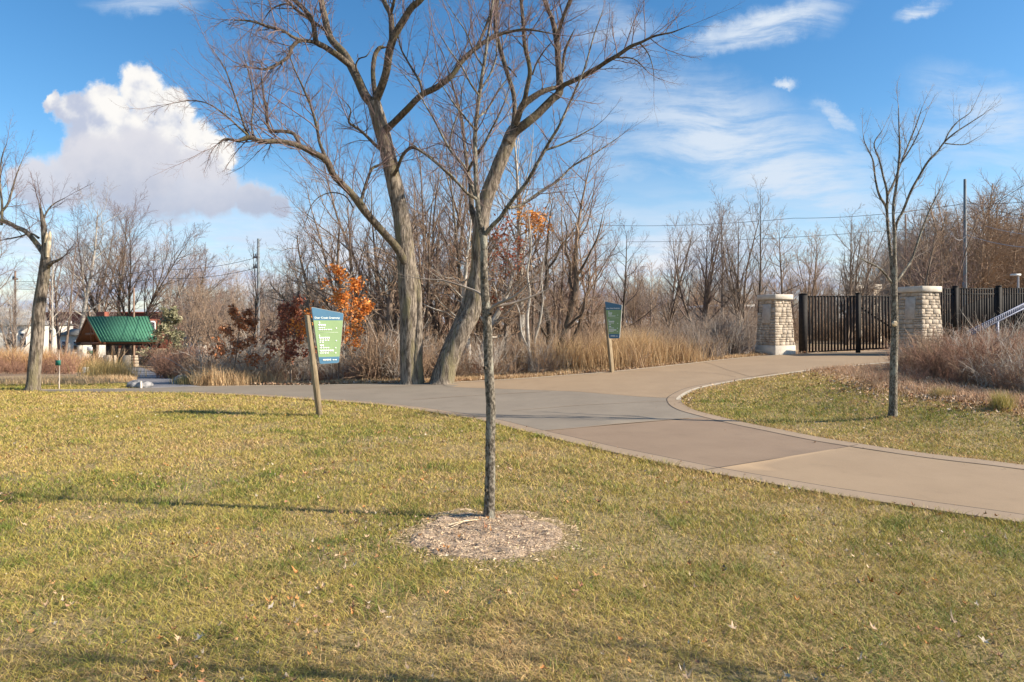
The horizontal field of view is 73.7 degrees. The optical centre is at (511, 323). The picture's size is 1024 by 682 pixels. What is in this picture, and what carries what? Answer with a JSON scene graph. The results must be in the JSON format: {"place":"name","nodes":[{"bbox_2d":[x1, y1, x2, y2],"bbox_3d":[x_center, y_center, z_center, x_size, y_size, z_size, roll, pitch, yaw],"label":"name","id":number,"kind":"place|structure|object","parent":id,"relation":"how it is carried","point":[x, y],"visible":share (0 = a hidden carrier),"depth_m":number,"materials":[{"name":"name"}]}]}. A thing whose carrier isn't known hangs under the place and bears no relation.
{"place":"outdoors","nodes":[
{"label":"outdoors","id":0,"kind":"place"},
{"bbox_2d":[0,340,127,373],"bbox_3d":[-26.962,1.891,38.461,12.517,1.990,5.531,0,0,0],"label":"tall grass","id":1,"kind":"structure","parent":0,"point":[23,356],"depth_m":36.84,"materials":[{"name":"brown plant"}]},
{"bbox_2d":[124,367,196,387],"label":"side path","id":2,"kind":"structure","parent":0,"point":[158,382],"depth_m":22.64,"materials":[{"name":"concrete"}]},
{"bbox_2d":[0,323,1023,681],"bbox_3d":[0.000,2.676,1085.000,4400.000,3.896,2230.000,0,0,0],"label":"ground","id":3,"kind":"structure","parent":0,"point":[528,577],"depth_m":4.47,"materials":[{"name":"green plant"}]},
{"bbox_2d":[0,221,30,314],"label":"bare tree","id":4,"kind":"object","parent":3,"relation":"on","point":[10,262],"visible":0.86,"depth_m":59.20,"materials":[{"name":"brown plant"}]},
{"bbox_2d":[0,275,55,352],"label":"bare tree","id":5,"kind":"object","parent":3,"relation":"on","point":[12,337],"visible":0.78,"depth_m":51.84,"materials":[{"name":"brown plant"}]},
{"bbox_2d":[0,318,73,355],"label":"white house","id":6,"kind":"structure","parent":3,"relation":"on","point":[46,337],"depth_m":92.05,"materials":[{"name":"white"}]},
{"bbox_2d":[0,110,95,391],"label":"broken tree","id":7,"kind":"object","parent":3,"relation":"on","point":[34,366],"visible":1,"depth_m":16.09,"materials":[{"name":"brown plant"}]},
{"bbox_2d":[30,222,75,350],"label":"bare tree","id":8,"kind":"object","parent":3,"relation":"on","point":[52,317],"visible":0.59,"depth_m":60.06,"materials":[{"name":"brown plant"}]},
{"bbox_2d":[0,292,121,328],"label":"woodland","id":9,"kind":"object","parent":3,"relation":"on","point":[91,313],"visible":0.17,"depth_m":110.84,"materials":[{"name":"brown plant"}]},
{"bbox_2d":[23,216,106,354],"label":"bare tree","id":10,"kind":"object","parent":3,"relation":"on","point":[57,320],"visible":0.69,"depth_m":69.98,"materials":[{"name":"brown plant"}]},
{"bbox_2d":[0,372,137,385],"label":"tall grass","id":11,"kind":"structure","parent":3,"relation":"on","point":[82,380],"depth_m":19.29,"materials":[{"name":"beige plant"}]},
{"bbox_2d":[11,177,147,358],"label":"sycamore tree","id":12,"kind":"object","parent":3,"relation":"on","point":[85,299],"visible":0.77,"depth_m":75.18,"materials":[{"name":"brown plant"}]},
{"bbox_2d":[60,329,105,357],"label":"white house","id":13,"kind":"structure","parent":3,"relation":"on","point":[73,334],"depth_m":88.00,"materials":[{"name":"white"}]},
{"bbox_2d":[59,205,150,354],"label":"bare tree","id":14,"kind":"object","parent":3,"relation":"on","point":[98,310],"visible":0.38,"depth_m":85.03,"materials":[{"name":"brown plant"}]},
{"bbox_2d":[67,355,151,377],"bbox_3d":[-14.959,1.652,25.596,3.194,0.946,2.642,0,0,-30],"label":"grass tuft","id":15,"kind":"object","parent":3,"relation":"on","point":[118,370],"visible":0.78,"depth_m":25.35,"materials":[{"name":"beige plant"}]},
{"bbox_2d":[75,312,157,366],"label":"park shelter","id":16,"kind":"object","parent":3,"relation":"on","point":[103,328],"visible":0.81,"depth_m":64.25,"materials":[{"name":"green metal"}]},
{"bbox_2d":[47,186,212,363],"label":"bare tree","id":17,"kind":"object","parent":3,"relation":"on","point":[91,300],"visible":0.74,"depth_m":76.70,"materials":[{"name":"brown plant"}]},
{"bbox_2d":[45,312,253,347],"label":"brick building","id":18,"kind":"structure","parent":3,"relation":"on","point":[131,314],"depth_m":125.00,"materials":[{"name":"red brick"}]},
{"bbox_2d":[136,306,187,357],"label":"pale leafed tree","id":19,"kind":"object","parent":3,"relation":"on","point":[169,320],"visible":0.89,"depth_m":37.62,"materials":[{"name":"green plant"}]},
{"bbox_2d":[85,216,250,364],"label":"bare tree","id":20,"kind":"object","parent":3,"relation":"on","point":[124,314],"visible":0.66,"depth_m":76.45,"materials":[{"name":"brown plant"}]},
{"bbox_2d":[131,333,217,378],"bbox_3d":[-17.226,1.823,36.531,4.182,3.168,30.085,0,0,-25],"label":"scrub","id":21,"kind":"object","parent":3,"relation":"on","point":[167,371],"visible":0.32,"depth_m":24.67,"materials":[{"name":"brown plant"}]},
{"bbox_2d":[145,267,223,349],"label":"bare tree","id":22,"kind":"object","parent":3,"relation":"on","point":[191,331],"visible":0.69,"depth_m":55.45,"materials":[{"name":"brown plant"}]},
{"bbox_2d":[154,243,222,325],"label":"bare tree","id":23,"kind":"object","parent":3,"relation":"on","point":[204,269],"visible":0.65,"depth_m":73.98,"materials":[{"name":"brown plant"}]},
{"bbox_2d":[172,251,236,352],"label":"bare tree","id":24,"kind":"object","parent":3,"relation":"on","point":[196,328],"visible":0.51,"depth_m":60.52,"materials":[{"name":"brown plant"}]},
{"bbox_2d":[178,273,248,354],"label":"bare tree","id":25,"kind":"object","parent":3,"relation":"on","point":[215,315],"visible":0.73,"depth_m":38.62,"materials":[{"name":"brown plant"}]},
{"bbox_2d":[202,303,272,374],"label":"oak sapling","id":26,"kind":"object","parent":3,"relation":"on","point":[234,314],"visible":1,"depth_m":18.46,"materials":[{"name":"brown plant"}]},
{"bbox_2d":[186,362,311,385],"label":"tall grass","id":27,"kind":"structure","parent":3,"relation":"on","point":[222,379],"depth_m":17.93,"materials":[{"name":"beige plant"}]},
{"bbox_2d":[253,238,259,349],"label":"utility pole","id":28,"kind":"object","parent":3,"relation":"on","point":[258,266],"visible":0.6,"depth_m":57.91,"materials":[{"name":"brown wood"}]},
{"bbox_2d":[239,236,276,350],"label":"bare tree","id":29,"kind":"object","parent":3,"relation":"on","point":[256,302],"visible":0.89,"depth_m":26.93,"materials":[{"name":"brown plant"}]},
{"bbox_2d":[245,250,291,353],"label":"bare tree","id":30,"kind":"object","parent":3,"relation":"on","point":[270,319],"visible":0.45,"depth_m":61.48,"materials":[{"name":"brown plant"}]},
{"bbox_2d":[160,264,394,352],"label":"woodland","id":31,"kind":"object","parent":3,"relation":"on","point":[238,295],"visible":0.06,"depth_m":75.91,"materials":[{"name":"brown plant"}]},
{"bbox_2d":[256,293,316,381],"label":"oak sapling","id":32,"kind":"object","parent":3,"relation":"on","point":[283,313],"visible":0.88,"depth_m":18.64,"materials":[{"name":"brown plant"}]},
{"bbox_2d":[256,226,330,360],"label":"bare tree","id":33,"kind":"object","parent":3,"relation":"on","point":[309,297],"visible":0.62,"depth_m":24.08,"materials":[{"name":"brown plant"}]},
{"bbox_2d":[261,217,328,346],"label":"bare tree","id":34,"kind":"object","parent":3,"relation":"on","point":[307,271],"visible":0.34,"depth_m":25.91,"materials":[{"name":"brown plant"}]},
{"bbox_2d":[304,307,343,415],"bbox_3d":[-3.244,0.788,11.787,0.635,2.119,0.178,0,0,-33],"label":"wayfinding sign","id":35,"kind":"object","parent":3,"relation":"on","point":[328,325],"visible":1,"depth_m":11.69,"materials":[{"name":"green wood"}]},
{"bbox_2d":[272,157,385,348],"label":"bare tree","id":36,"kind":"object","parent":3,"relation":"on","point":[328,259],"visible":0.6,"depth_m":24.20,"materials":[{"name":"brown plant"}]},
{"bbox_2d":[286,263,375,380],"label":"oak sapling","id":37,"kind":"object","parent":3,"relation":"on","point":[336,271],"visible":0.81,"depth_m":18.72,"materials":[{"name":"brown plant"}]},
{"bbox_2d":[282,97,435,345],"bbox_3d":[-5.146,-3.334,27.220,7.188,10.846,5.198,0,0,-38],"label":"bare tree","id":38,"kind":"object","parent":3,"relation":"on","point":[367,235],"visible":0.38,"depth_m":26.89,"materials":[{"name":"brown plant"}]},
{"bbox_2d":[110,0,614,384],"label":"maple tree","id":39,"kind":"object","parent":3,"relation":"on","point":[401,244],"visible":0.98,"depth_m":16.59,"materials":[{"name":"brown plant"}]},
{"bbox_2d":[301,201,432,361],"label":"bare tree","id":40,"kind":"object","parent":3,"relation":"on","point":[390,308],"visible":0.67,"depth_m":22.01,"materials":[{"name":"brown plant"}]},
{"bbox_2d":[158,300,585,382],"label":"undergrowth","id":41,"kind":"object","parent":3,"relation":"on","point":[376,362],"visible":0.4,"depth_m":19.18,"materials":[{"name":"brown plant"}]},
{"bbox_2d":[339,159,456,325],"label":"bare tree","id":42,"kind":"object","parent":3,"relation":"on","point":[397,316],"visible":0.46,"depth_m":23.36,"materials":[{"name":"brown plant"}]},
{"bbox_2d":[367,176,466,344],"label":"bare tree","id":43,"kind":"object","parent":3,"relation":"on","point":[397,321],"visible":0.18,"depth_m":24.82,"materials":[{"name":"brown plant"}]},
{"bbox_2d":[381,101,508,347],"bbox_3d":[-2.576,-3.376,27.565,5.686,10.740,4.330,0,0,-21],"label":"bare tree","id":44,"kind":"object","parent":3,"relation":"on","point":[431,313],"visible":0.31,"depth_m":27.00,"materials":[{"name":"brown plant"}]},
{"bbox_2d":[366,143,545,353],"bbox_3d":[-1.991,-2.018,23.180,6.222,7.376,4.653,0,0,0],"label":"bare tree","id":45,"kind":"object","parent":3,"relation":"on","point":[427,291],"visible":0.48,"depth_m":23.06,"materials":[{"name":"brown plant"}]},
{"bbox_2d":[422,127,493,358],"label":"bare tree","id":46,"kind":"object","parent":3,"relation":"on","point":[456,240],"visible":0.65,"depth_m":21.85,"materials":[{"name":"brown plant"}]},
{"bbox_2d":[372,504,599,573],"bbox_3d":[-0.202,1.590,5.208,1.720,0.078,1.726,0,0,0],"label":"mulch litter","id":47,"kind":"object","parent":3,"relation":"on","point":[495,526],"visible":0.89,"depth_m":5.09,"materials":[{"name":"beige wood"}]},
{"bbox_2d":[410,512,562,559],"bbox_3d":[-0.205,1.602,5.204,1.181,0.073,1.181,0,0,0],"label":"mulch bed","id":48,"kind":"object","parent":3,"relation":"on","point":[427,545],"visible":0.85,"depth_m":5.04,"materials":[{"name":"brown wood"}]},
{"bbox_2d":[375,0,647,518],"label":"young tree","id":49,"kind":"object","parent":48,"relation":"on","point":[489,489],"visible":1,"depth_m":5.53,"materials":[{"name":"brown plant"}]},
{"bbox_2d":[422,204,555,372],"bbox_3d":[-0.919,-0.992,20.315,4.538,5.123,3.301,0,0,0],"label":"bare tree","id":50,"kind":"object","parent":3,"relation":"on","point":[495,317],"visible":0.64,"depth_m":20.07,"materials":[{"name":"brown plant"}]},
{"bbox_2d":[421,103,580,349],"bbox_3d":[-0.262,-3.119,24.762,6.489,9.556,4.323,0,0,-25],"label":"bare tree","id":51,"kind":"object","parent":3,"relation":"on","point":[465,201],"visible":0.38,"depth_m":24.84,"materials":[{"name":"brown plant"}]},
{"bbox_2d":[477,214,537,354],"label":"oak sapling","id":52,"kind":"object","parent":3,"relation":"on","point":[505,253],"visible":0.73,"depth_m":20.46,"materials":[{"name":"brown plant"}]},
{"bbox_2d":[478,266,543,343],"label":"bare tree","id":53,"kind":"object","parent":3,"relation":"on","point":[515,326],"visible":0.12,"depth_m":26.88,"materials":[{"name":"brown plant"}]},
{"bbox_2d":[0,387,1023,681],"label":"fallen leaves","id":54,"kind":"object","parent":3,"relation":"on","point":[686,675],"visible":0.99,"depth_m":4.61,"materials":[{"name":"brown plant"}]},
{"bbox_2d":[260,352,769,384],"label":"verge grass","id":55,"kind":"structure","parent":3,"relation":"on","point":[563,371],"depth_m":18.25,"materials":[{"name":"plant"}]},
{"bbox_2d":[499,194,562,370],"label":"bare tree","id":56,"kind":"object","parent":3,"relation":"on","point":[527,340],"visible":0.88,"depth_m":19.68,"materials":[{"name":"brown plant"}]},
{"bbox_2d":[492,199,570,355],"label":"oak sapling","id":57,"kind":"object","parent":3,"relation":"on","point":[525,217],"visible":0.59,"depth_m":21.41,"materials":[{"name":"brown plant"}]},
{"bbox_2d":[466,53,602,345],"bbox_3d":[0.520,-4.117,25.966,5.349,11.698,5.176,0,0,0],"label":"bare tree","id":58,"kind":"object","parent":3,"relation":"on","point":[521,219],"visible":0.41,"depth_m":25.85,"materials":[{"name":"brown plant"}]},
{"bbox_2d":[499,173,605,360],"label":"bare tree","id":59,"kind":"object","parent":3,"relation":"on","point":[548,325],"visible":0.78,"depth_m":20.84,"materials":[{"name":"brown plant"}]},
{"bbox_2d":[505,128,623,342],"bbox_3d":[2.064,-2.947,25.618,4.270,9.051,4.344,0,0,22],"label":"bare tree","id":60,"kind":"object","parent":3,"relation":"on","point":[582,201],"visible":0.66,"depth_m":25.23,"materials":[{"name":"brown plant"}]},
{"bbox_2d":[528,185,625,358],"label":"bare tree","id":61,"kind":"object","parent":3,"relation":"on","point":[568,320],"visible":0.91,"depth_m":20.23,"materials":[{"name":"brown plant"}]},
{"bbox_2d":[525,171,629,348],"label":"bare tree","id":62,"kind":"object","parent":3,"relation":"on","point":[562,285],"visible":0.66,"depth_m":23.61,"materials":[{"name":"brown plant"}]},
{"bbox_2d":[418,0,743,384],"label":"maple tree","id":63,"kind":"object","parent":3,"relation":"on","point":[458,335],"visible":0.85,"depth_m":17.24,"materials":[{"name":"brown plant"}]},
{"bbox_2d":[547,189,622,334],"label":"bare tree","id":64,"kind":"object","parent":3,"relation":"on","point":[584,287],"visible":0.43,"depth_m":27.31,"materials":[{"name":"brown plant"}]},
{"bbox_2d":[604,302,621,371],"bbox_3d":[2.778,0.512,18.608,0.604,2.204,0.186,0,0,40],"label":"wayfinding sign","id":65,"kind":"object","parent":3,"relation":"on","point":[613,314],"visible":0.99,"depth_m":18.57,"materials":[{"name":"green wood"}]},
{"bbox_2d":[506,321,737,372],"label":"tall grass","id":66,"kind":"structure","parent":3,"relation":"on","point":[660,354],"depth_m":19.68,"materials":[{"name":"beige plant"}]},
{"bbox_2d":[365,251,880,343],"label":"woodland","id":67,"kind":"object","parent":3,"relation":"on","point":[645,290],"visible":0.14,"depth_m":100.28,"materials":[{"name":"brown plant"}]},
{"bbox_2d":[606,269,649,327],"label":"bare tree","id":68,"kind":"object","parent":3,"relation":"on","point":[633,307],"visible":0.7,"depth_m":41.65,"materials":[{"name":"brown plant"}]},
{"bbox_2d":[593,219,668,335],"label":"bare tree","id":69,"kind":"object","parent":3,"relation":"on","point":[624,293],"visible":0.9,"depth_m":24.91,"materials":[{"name":"brown plant"}]},
{"bbox_2d":[251,349,1023,430],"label":"leaf litter","id":70,"kind":"object","parent":3,"relation":"on","point":[969,404],"visible":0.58,"depth_m":12.94,"materials":[{"name":"brown plant"}]},
{"bbox_2d":[548,301,757,368],"bbox_3d":[6.429,0.553,26.620,9.524,3.093,17.431,0,0,8],"label":"scrub","id":71,"kind":"object","parent":3,"relation":"on","point":[633,362],"visible":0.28,"depth_m":20.98,"materials":[{"name":"brown plant"}]},
{"bbox_2d":[649,274,689,328],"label":"bare tree","id":72,"kind":"object","parent":3,"relation":"on","point":[661,306],"visible":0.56,"depth_m":34.66,"materials":[{"name":"brown plant"}]},
{"bbox_2d":[638,209,713,332],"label":"bare tree","id":73,"kind":"object","parent":3,"relation":"on","point":[671,310],"visible":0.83,"depth_m":30.68,"materials":[{"name":"brown plant"}]},
{"bbox_2d":[622,298,757,358],"bbox_3d":[7.117,0.374,25.934,7.070,3.190,12.225,0,0,12],"label":"scrub","id":74,"kind":"object","parent":3,"relation":"on","point":[748,338],"visible":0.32,"depth_m":22.55,"materials":[{"name":"brown plant"}]},
{"bbox_2d":[648,181,745,326],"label":"bare tree","id":75,"kind":"object","parent":3,"relation":"on","point":[708,296],"visible":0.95,"depth_m":28.52,"materials":[{"name":"brown plant"}]},
{"bbox_2d":[681,197,754,322],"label":"bare tree","id":76,"kind":"object","parent":3,"relation":"on","point":[722,269],"visible":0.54,"depth_m":33.00,"materials":[{"name":"brown plant"}]},
{"bbox_2d":[694,302,772,353],"bbox_3d":[7.158,0.069,22.244,2.358,2.101,2.197,0,0,-39],"label":"shrub","id":77,"kind":"object","parent":3,"relation":"on","point":[735,334],"visible":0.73,"depth_m":22.12,"materials":[{"name":"brown plant"}]},
{"bbox_2d":[708,189,786,327],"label":"bare tree","id":78,"kind":"object","parent":3,"relation":"on","point":[736,298],"visible":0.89,"depth_m":27.68,"materials":[{"name":"brown plant"}]},
{"bbox_2d":[742,175,781,327],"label":"bare tree","id":79,"kind":"object","parent":3,"relation":"on","point":[760,270],"visible":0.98,"depth_m":26.99,"materials":[{"name":"brown plant"}]},
{"bbox_2d":[755,294,795,354],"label":"stone pillar","id":80,"kind":"structure","parent":3,"relation":"on","point":[775,310],"depth_m":22.20,"materials":[{"name":"stone"}]},
{"bbox_2d":[747,208,821,307],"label":"bare tree","id":81,"kind":"object","parent":3,"relation":"on","point":[780,269],"visible":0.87,"depth_m":32.82,"materials":[{"name":"brown plant"}]},
{"bbox_2d":[594,287,1019,342],"bbox_3d":[22.882,-0.195,46.521,37.823,4.156,28.734,0,0,0],"label":"scrub","id":82,"kind":"object","parent":3,"relation":"on","point":[796,331],"visible":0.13,"depth_m":38.56,"materials":[{"name":"brown plant"}]},
{"bbox_2d":[782,222,839,342],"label":"bare tree","id":83,"kind":"object","parent":3,"relation":"on","point":[810,273],"visible":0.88,"depth_m":34.01,"materials":[{"name":"brown plant"}]},
{"bbox_2d":[822,203,914,344],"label":"bare tree","id":84,"kind":"object","parent":3,"relation":"on","point":[853,272],"visible":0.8,"depth_m":30.54,"materials":[{"name":"brown plant"}]},
{"bbox_2d":[838,216,903,340],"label":"bare tree","id":85,"kind":"object","parent":3,"relation":"on","point":[870,259],"visible":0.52,"depth_m":35.96,"materials":[{"name":"brown plant"}]},
{"bbox_2d":[807,361,1023,417],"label":"verge grass","id":86,"kind":"structure","parent":3,"relation":"on","point":[857,369],"depth_m":12.41,"materials":[{"name":"brown plant"}]},
{"bbox_2d":[834,75,1000,417],"bbox_3d":[6.204,-1.184,10.626,2.483,5.354,1.323,0,0,0],"label":"young tree","id":87,"kind":"object","parent":3,"relation":"on","point":[893,377],"visible":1,"depth_m":10.62,"materials":[{"name":"brown plant"}]},
{"bbox_2d":[898,286,942,353],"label":"stone pillar","id":88,"kind":"structure","parent":3,"relation":"on","point":[918,304],"depth_m":21.00,"materials":[{"name":"stone"}]},
{"bbox_2d":[877,202,973,286],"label":"bare tree","id":89,"kind":"object","parent":3,"relation":"on","point":[928,268],"visible":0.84,"depth_m":28.59,"materials":[{"name":"brown plant"}]},
{"bbox_2d":[855,200,1004,320],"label":"woodland","id":90,"kind":"object","parent":3,"relation":"on","point":[887,287],"visible":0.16,"depth_m":60.98,"materials":[{"name":"brown plant"}]},
{"bbox_2d":[879,187,993,328],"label":"bare tree","id":91,"kind":"object","parent":3,"relation":"on","point":[940,264],"visible":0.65,"depth_m":32.15,"materials":[{"name":"brown plant"}]},
{"bbox_2d":[853,313,1023,392],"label":"brush","id":92,"kind":"object","parent":3,"relation":"on","point":[948,374],"visible":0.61,"depth_m":13.63,"materials":[{"name":"brown plant"}]},
{"bbox_2d":[875,165,1023,313],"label":"woodland","id":93,"kind":"object","parent":3,"relation":"on","point":[1005,261],"visible":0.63,"depth_m":56.85,"materials":[{"name":"brown plant"}]},
{"bbox_2d":[962,179,966,304],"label":"utility pole","id":94,"kind":"object","parent":3,"relation":"on","point":[964,209],"visible":0.48,"depth_m":41.94,"materials":[{"name":"grey metal"}]},
{"bbox_2d":[939,285,1023,341],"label":"picket fence","id":95,"kind":"object","parent":3,"relation":"on","point":[1013,294],"visible":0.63,"depth_m":22.24,"materials":[{"name":"black metal"}]},
{"bbox_2d":[940,308,1023,373],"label":"shrub","id":96,"kind":"object","parent":3,"relation":"on","point":[1017,330],"visible":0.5,"depth_m":13.43,"materials":[{"name":"brown plant"}]},
{"bbox_2d":[945,294,1020,338],"bbox_3d":[18.488,-0.045,24.533,7.494,2.407,0.213,0,0,-16],"label":"picket fence","id":97,"kind":"object","parent":3,"relation":"on","point":[983,313],"visible":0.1,"depth_m":23.87,"materials":[{"name":"black metal"}]},
{"bbox_2d":[967,303,1023,338],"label":"ramp rail","id":98,"kind":"object","parent":3,"relation":"on","point":[1003,315],"visible":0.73,"depth_m":17.92,"materials":[{"name":"silver metal"}]},
{"bbox_2d":[984,388,1021,411],"bbox_3d":[7.482,1.166,10.383,0.482,0.372,0.656,0,0,9],"label":"grass tuft","id":99,"kind":"object","parent":3,"relation":"on","point":[1000,401],"visible":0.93,"depth_m":10.37,"materials":[{"name":"plant"}]},
{"bbox_2d":[0,0,1023,324],"label":"sky","id":100,"kind":"structure","parent":0,"point":[781,94],"materials":[{"name":"blue"}]},
{"bbox_2d":[39,350,1023,522],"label":"path","id":101,"kind":"structure","parent":0,"point":[689,437],"depth_m":10.79,"materials":[{"name":"beige concrete"}]},
{"bbox_2d":[41,350,888,399],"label":"path kerb","id":102,"kind":"structure","parent":101,"relation":"on","point":[679,396],"depth_m":17.34,"materials":[{"name":"beige concrete"}]},
{"bbox_2d":[138,373,1023,514],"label":"path joint","id":103,"kind":"object","parent":101,"relation":"on","point":[730,469],"visible":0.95,"depth_m":8.27,"materials":[{"name":"grey concrete"}]},
{"bbox_2d":[199,377,1023,521],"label":"path edging","id":104,"kind":"object","parent":101,"relation":"on","point":[673,402],"visible":0.88,"depth_m":8.06,"materials":[{"name":"beige concrete"}]},
{"bbox_2d":[799,293,899,352],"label":"picket gate","id":105,"kind":"structure","parent":101,"relation":"on","point":[804,321],"depth_m":22.74,"materials":[{"name":"black metal"}]},
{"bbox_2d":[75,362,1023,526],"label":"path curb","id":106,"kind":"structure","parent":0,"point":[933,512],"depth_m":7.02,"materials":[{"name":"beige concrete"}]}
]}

